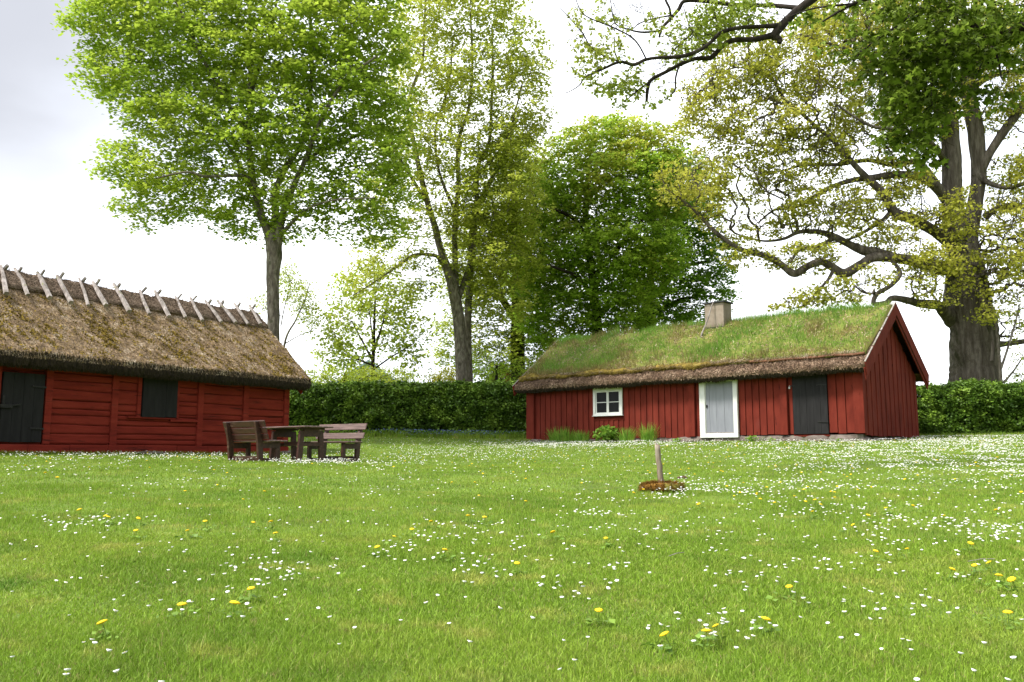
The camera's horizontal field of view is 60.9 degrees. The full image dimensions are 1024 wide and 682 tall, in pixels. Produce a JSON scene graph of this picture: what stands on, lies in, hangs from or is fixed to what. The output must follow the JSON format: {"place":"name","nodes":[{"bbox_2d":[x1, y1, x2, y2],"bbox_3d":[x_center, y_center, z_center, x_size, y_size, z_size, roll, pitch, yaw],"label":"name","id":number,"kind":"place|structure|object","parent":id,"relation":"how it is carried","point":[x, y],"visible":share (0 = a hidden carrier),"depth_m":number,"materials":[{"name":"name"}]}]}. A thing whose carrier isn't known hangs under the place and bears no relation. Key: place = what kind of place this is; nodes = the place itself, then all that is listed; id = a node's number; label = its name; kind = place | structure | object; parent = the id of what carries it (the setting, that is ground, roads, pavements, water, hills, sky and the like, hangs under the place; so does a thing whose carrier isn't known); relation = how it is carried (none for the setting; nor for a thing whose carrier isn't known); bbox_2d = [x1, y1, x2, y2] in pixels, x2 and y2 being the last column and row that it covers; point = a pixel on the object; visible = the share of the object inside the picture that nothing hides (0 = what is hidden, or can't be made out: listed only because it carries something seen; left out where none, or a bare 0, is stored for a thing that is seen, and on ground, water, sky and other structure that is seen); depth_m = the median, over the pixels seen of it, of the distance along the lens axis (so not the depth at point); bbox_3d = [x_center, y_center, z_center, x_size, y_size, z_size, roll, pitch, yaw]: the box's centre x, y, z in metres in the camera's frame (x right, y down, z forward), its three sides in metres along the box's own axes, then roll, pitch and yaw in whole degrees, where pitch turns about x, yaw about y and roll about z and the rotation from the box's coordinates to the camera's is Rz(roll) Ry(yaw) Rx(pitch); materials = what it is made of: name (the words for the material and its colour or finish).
{"place":"outdoors","nodes":[
{"label":"outdoors","id":0,"kind":"place"},
{"bbox_2d":[0,431,1023,681],"bbox_3d":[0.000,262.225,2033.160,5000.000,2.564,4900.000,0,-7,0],"label":"ground","id":1,"kind":"structure","parent":0,"point":[510,451],"depth_m":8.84,"materials":[{"name":"green plant"}]},
{"bbox_2d":[96,619,107,636],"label":"dandelion","id":2,"kind":"object","parent":1,"relation":"on","point":[102,621],"visible":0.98,"depth_m":3.71,"materials":[{"name":"yellow plant"}]},
{"bbox_2d":[135,451,165,453],"bbox_3d":[-9.416,2.919,22.677,0.279,0.100,0.839,-5,-9,32],"label":"fieldstone","id":3,"kind":"object","parent":1,"relation":"on","point":[156,452],"visible":0.59,"depth_m":22.59,"materials":[{"name":"stone"}]},
{"bbox_2d":[0,264,311,453],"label":"thatched barn","id":4,"kind":"structure","parent":1,"relation":"on","point":[88,368],"depth_m":22.78,"materials":[{"name":"red wood"}]},
{"bbox_2d":[0,371,46,441],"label":"door","id":5,"kind":"structure","parent":4,"relation":"in","point":[22,394],"depth_m":20.02,"materials":[{"name":"black wood"}]},
{"bbox_2d":[177,602,186,619],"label":"dandelion","id":6,"kind":"object","parent":1,"relation":"on","point":[182,603],"visible":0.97,"depth_m":4.08,"materials":[{"name":"yellow plant"}]},
{"bbox_2d":[230,600,239,619],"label":"dandelion","id":7,"kind":"object","parent":1,"relation":"on","point":[234,602],"visible":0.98,"depth_m":4.10,"materials":[{"name":"yellow plant"}]},
{"bbox_2d":[50,0,434,340],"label":"maple tree","id":8,"kind":"object","parent":1,"relation":"on","point":[249,52],"visible":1,"depth_m":32.47,"materials":[{"name":"green plant"}]},
{"bbox_2d":[247,586,254,603],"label":"dandelion","id":9,"kind":"object","parent":1,"relation":"on","point":[251,587],"visible":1,"depth_m":4.45,"materials":[{"name":"yellow plant"}]},
{"bbox_2d":[223,420,287,461],"bbox_3d":[-5.451,2.114,18.315,1.503,0.846,0.680,-6,-10,39],"label":"garden bench","id":10,"kind":"object","parent":1,"relation":"on","point":[235,431],"visible":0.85,"depth_m":18.13,"materials":[{"name":"brown wood"}]},
{"bbox_2d":[247,258,328,346],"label":"birch sapling","id":11,"kind":"object","parent":1,"relation":"on","point":[290,293],"visible":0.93,"depth_m":44.44,"materials":[{"name":"green plant"}]},
{"bbox_2d":[266,426,333,461],"bbox_3d":[-4.660,2.233,18.870,1.523,0.754,0.763,-6,-10,39],"label":"picnic table","id":12,"kind":"object","parent":1,"relation":"on","point":[294,444],"visible":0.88,"depth_m":18.73,"materials":[{"name":"brown wood"}]},
{"bbox_2d":[307,423,366,461],"bbox_3d":[-3.993,2.284,19.582,1.502,0.846,0.680,-5,-9,34],"label":"garden bench","id":13,"kind":"object","parent":1,"relation":"on","point":[358,436],"visible":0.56,"depth_m":19.55,"materials":[{"name":"brown wood"}]},
{"bbox_2d":[305,365,421,383],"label":"bush","id":14,"kind":"object","parent":1,"relation":"on","point":[328,376],"visible":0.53,"depth_m":42.78,"materials":[{"name":"green plant"}]},
{"bbox_2d":[337,359,396,383],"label":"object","id":15,"kind":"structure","parent":1,"relation":"on","point":[368,373],"depth_m":75.70,"materials":[{"name":"green plant"}]},
{"bbox_2d":[307,261,446,380],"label":"young tree","id":16,"kind":"object","parent":1,"relation":"on","point":[369,308],"visible":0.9,"depth_m":45.19,"materials":[{"name":"green plant"}]},
{"bbox_2d":[289,378,525,435],"bbox_3d":[-2.340,2.981,38.230,23.011,2.940,2.462,1,-7,-8],"label":"hedge","id":17,"kind":"object","parent":1,"relation":"on","point":[490,405],"visible":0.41,"depth_m":37.57,"materials":[{"name":"green plant"}]},
{"bbox_2d":[296,429,525,437],"bbox_3d":[-3.531,3.962,37.178,11.300,0.456,0.955,1,-7,-9],"label":"ground cover","id":18,"kind":"object","parent":1,"relation":"on","point":[444,432],"visible":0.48,"depth_m":37.08,"materials":[{"name":"green plant"}]},
{"bbox_2d":[420,364,455,382],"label":"bush","id":19,"kind":"object","parent":1,"relation":"on","point":[449,377],"visible":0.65,"depth_m":43.86,"materials":[{"name":"green plant"}]},
{"bbox_2d":[367,428,513,436],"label":"forget me nots","id":20,"kind":"object","parent":1,"relation":"on","point":[441,432],"visible":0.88,"depth_m":37.16,"materials":[{"name":"plant"}]},
{"bbox_2d":[335,0,560,389],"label":"maple tree","id":21,"kind":"object","parent":1,"relation":"on","point":[454,288],"visible":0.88,"depth_m":41.71,"materials":[{"name":"green plant"}]},
{"bbox_2d":[453,343,536,381],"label":"bush","id":22,"kind":"object","parent":1,"relation":"on","point":[495,371],"visible":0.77,"depth_m":44.02,"materials":[{"name":"green plant"}]},
{"bbox_2d":[442,104,554,381],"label":"maple tree","id":23,"kind":"object","parent":1,"relation":"on","point":[470,291],"visible":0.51,"depth_m":42.93,"materials":[{"name":"green plant"}]},
{"bbox_2d":[421,128,579,380],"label":"linden tree","id":24,"kind":"object","parent":1,"relation":"on","point":[515,347],"visible":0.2,"depth_m":48.92,"materials":[{"name":"green plant"}]},
{"bbox_2d":[0,434,1023,613],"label":"daisy carpet","id":25,"kind":"object","parent":1,"relation":"on","point":[906,466],"visible":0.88,"depth_m":15.20,"materials":[{"name":"white plant"}]},
{"bbox_2d":[64,506,1019,653],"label":"rosette leaves","id":26,"kind":"object","parent":1,"relation":"on","point":[698,636],"visible":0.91,"depth_m":4.72,"materials":[{"name":"green plant"}]},
{"bbox_2d":[544,426,576,442],"bbox_3d":[1.956,3.667,34.516,1.952,0.708,0.865,-4,-9,30],"label":"iris clump","id":27,"kind":"object","parent":1,"relation":"on","point":[555,436],"visible":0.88,"depth_m":34.37,"materials":[{"name":"green plant"}]},
{"bbox_2d":[567,430,592,442],"bbox_3d":[2.650,3.655,33.771,1.474,0.562,0.703,-5,-9,31],"label":"iris clump","id":28,"kind":"object","parent":1,"relation":"on","point":[578,436],"visible":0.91,"depth_m":33.74,"materials":[{"name":"green plant"}]},
{"bbox_2d":[592,424,618,441],"bbox_3d":[3.590,3.544,33.068,1.086,0.765,0.800,0,-7,0],"label":"leafy plant","id":29,"kind":"object","parent":1,"relation":"on","point":[609,432],"visible":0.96,"depth_m":32.97,"materials":[{"name":"green plant"}]},
{"bbox_2d":[502,110,714,359],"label":"linden tree","id":30,"kind":"object","parent":1,"relation":"on","point":[589,259],"visible":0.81,"depth_m":45.45,"materials":[{"name":"green plant"}]},
{"bbox_2d":[617,426,637,441],"bbox_3d":[4.263,3.443,32.390,1.380,0.657,0.716,-3,-8,20],"label":"iris clump","id":31,"kind":"object","parent":1,"relation":"on","point":[627,435],"visible":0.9,"depth_m":32.35,"materials":[{"name":"green plant"}]},
{"bbox_2d":[636,423,661,441],"bbox_3d":[4.968,3.293,31.827,1.168,0.816,0.878,0,-7,0],"label":"iris clump","id":32,"kind":"object","parent":1,"relation":"on","point":[647,434],"visible":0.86,"depth_m":31.70,"materials":[{"name":"green plant"}]},
{"bbox_2d":[637,479,686,492],"bbox_3d":[1.909,1.863,11.092,0.655,0.235,0.486,0,-7,0],"label":"bare soil patch","id":33,"kind":"object","parent":1,"relation":"on","point":[663,485],"visible":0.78,"depth_m":10.93,"materials":[{"name":"brown soil"}]},
{"bbox_2d":[655,442,663,481],"bbox_3d":[1.895,1.589,11.145,0.128,0.579,0.084,0,-7,0],"label":"wooden post","id":34,"kind":"object","parent":33,"relation":"on","point":[659,463],"visible":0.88,"depth_m":11.12,"materials":[{"name":"brown wood"}]},
{"bbox_2d":[659,631,673,652],"bbox_3d":[0.636,1.225,3.531,0.048,0.093,0.047,-34,-17,29],"label":"dandelion","id":35,"kind":"object","parent":1,"relation":"on","point":[664,633],"visible":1,"depth_m":3.53,"materials":[{"name":"yellow plant"}]},
{"bbox_2d":[613,148,747,327],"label":"linden tree","id":36,"kind":"object","parent":1,"relation":"on","point":[693,294],"visible":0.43,"depth_m":49.85,"materials":[{"name":"green plant"}]},
{"bbox_2d":[557,0,816,119],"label":"ash tree","id":37,"kind":"object","parent":1,"relation":"on","point":[722,24],"visible":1,"depth_m":14.61,"materials":[{"name":"green plant"}]},
{"bbox_2d":[680,439,693,441],"bbox_3d":[6.198,3.521,30.632,0.582,0.175,0.330,-7,-10,42],"label":"fieldstone","id":38,"kind":"object","parent":1,"relation":"on","point":[686,440],"visible":0.54,"depth_m":30.49,"materials":[{"name":"stone"}]},
{"bbox_2d":[701,629,711,648],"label":"dandelion","id":39,"kind":"object","parent":1,"relation":"on","point":[706,630],"visible":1,"depth_m":3.59,"materials":[{"name":"yellow plant"}]},
{"bbox_2d":[512,299,928,441],"bbox_3d":[7.409,1.370,33.563,14.572,5.556,6.063,-7,-10,42],"label":"sod roof cabin","id":40,"kind":"object","parent":1,"relation":"on","point":[845,372],"visible":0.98,"depth_m":30.30,"materials":[{"name":"red paint"}]},
{"bbox_2d":[592,387,622,416],"bbox_3d":[3.670,2.306,33.503,1.434,1.156,0.092,-7,-10,42],"label":"window","id":41,"kind":"structure","parent":40,"relation":"in","point":[606,402],"depth_m":33.49,"materials":[{"name":"white paint"}]},
{"bbox_2d":[700,302,713,337],"bbox_3d":[7.337,-0.789,32.835,0.696,1.446,0.112,4,-8,-29],"label":"wooden pole","id":42,"kind":"object","parent":40,"relation":"on","point":[706,321],"visible":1,"depth_m":32.78,"materials":[{"name":"brown wood"}]},
{"bbox_2d":[706,381,733,431],"bbox_3d":[7.210,2.290,30.277,1.046,1.754,0.100,-7,-10,42],"label":"door","id":43,"kind":"structure","parent":40,"relation":"in","point":[719,396],"depth_m":30.27,"materials":[{"name":"blue paint"}]},
{"bbox_2d":[789,374,829,433],"bbox_3d":[9.590,1.995,28.164,1.266,2.010,0.105,-7,-10,42],"label":"door","id":44,"kind":"structure","parent":40,"relation":"in","point":[810,392],"depth_m":28.10,"materials":[{"name":"black wood"}]},
{"bbox_2d":[745,435,758,440],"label":"leafy plant","id":45,"kind":"object","parent":1,"relation":"on","point":[751,438],"visible":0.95,"depth_m":29.04,"materials":[{"name":"green plant"}]},
{"bbox_2d":[761,616,770,635],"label":"dandelion","id":46,"kind":"object","parent":1,"relation":"on","point":[766,618],"visible":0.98,"depth_m":3.79,"materials":[{"name":"yellow plant"}]},
{"bbox_2d":[648,0,1023,434],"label":"oak tree","id":47,"kind":"object","parent":1,"relation":"on","point":[963,307],"visible":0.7,"depth_m":36.27,"materials":[{"name":"green plant"}]},
{"bbox_2d":[787,0,1023,178],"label":"maple tree","id":48,"kind":"object","parent":1,"relation":"on","point":[942,62],"visible":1,"depth_m":12.35,"materials":[{"name":"green plant"}]},
{"bbox_2d":[867,377,1023,435],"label":"hedge","id":49,"kind":"object","parent":1,"relation":"on","point":[970,406],"visible":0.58,"depth_m":32.11,"materials":[{"name":"green plant"}]},
{"bbox_2d":[978,300,1023,384],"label":"sapling","id":50,"kind":"object","parent":1,"relation":"on","point":[1000,366],"visible":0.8,"depth_m":35.19,"materials":[{"name":"green plant"}]},
{"bbox_2d":[1002,610,1013,630],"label":"dandelion","id":51,"kind":"object","parent":1,"relation":"on","point":[1007,611],"visible":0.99,"depth_m":3.91,"materials":[{"name":"yellow plant"}]},
{"bbox_2d":[1007,576,1018,592],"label":"dandelion","id":52,"kind":"object","parent":1,"relation":"on","point":[1011,579],"visible":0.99,"depth_m":4.68,"materials":[{"name":"yellow plant"}]},
{"bbox_2d":[0,0,1023,385],"label":"sky","id":53,"kind":"structure","parent":0,"point":[51,220],"materials":[{"name":"white"}]}
]}

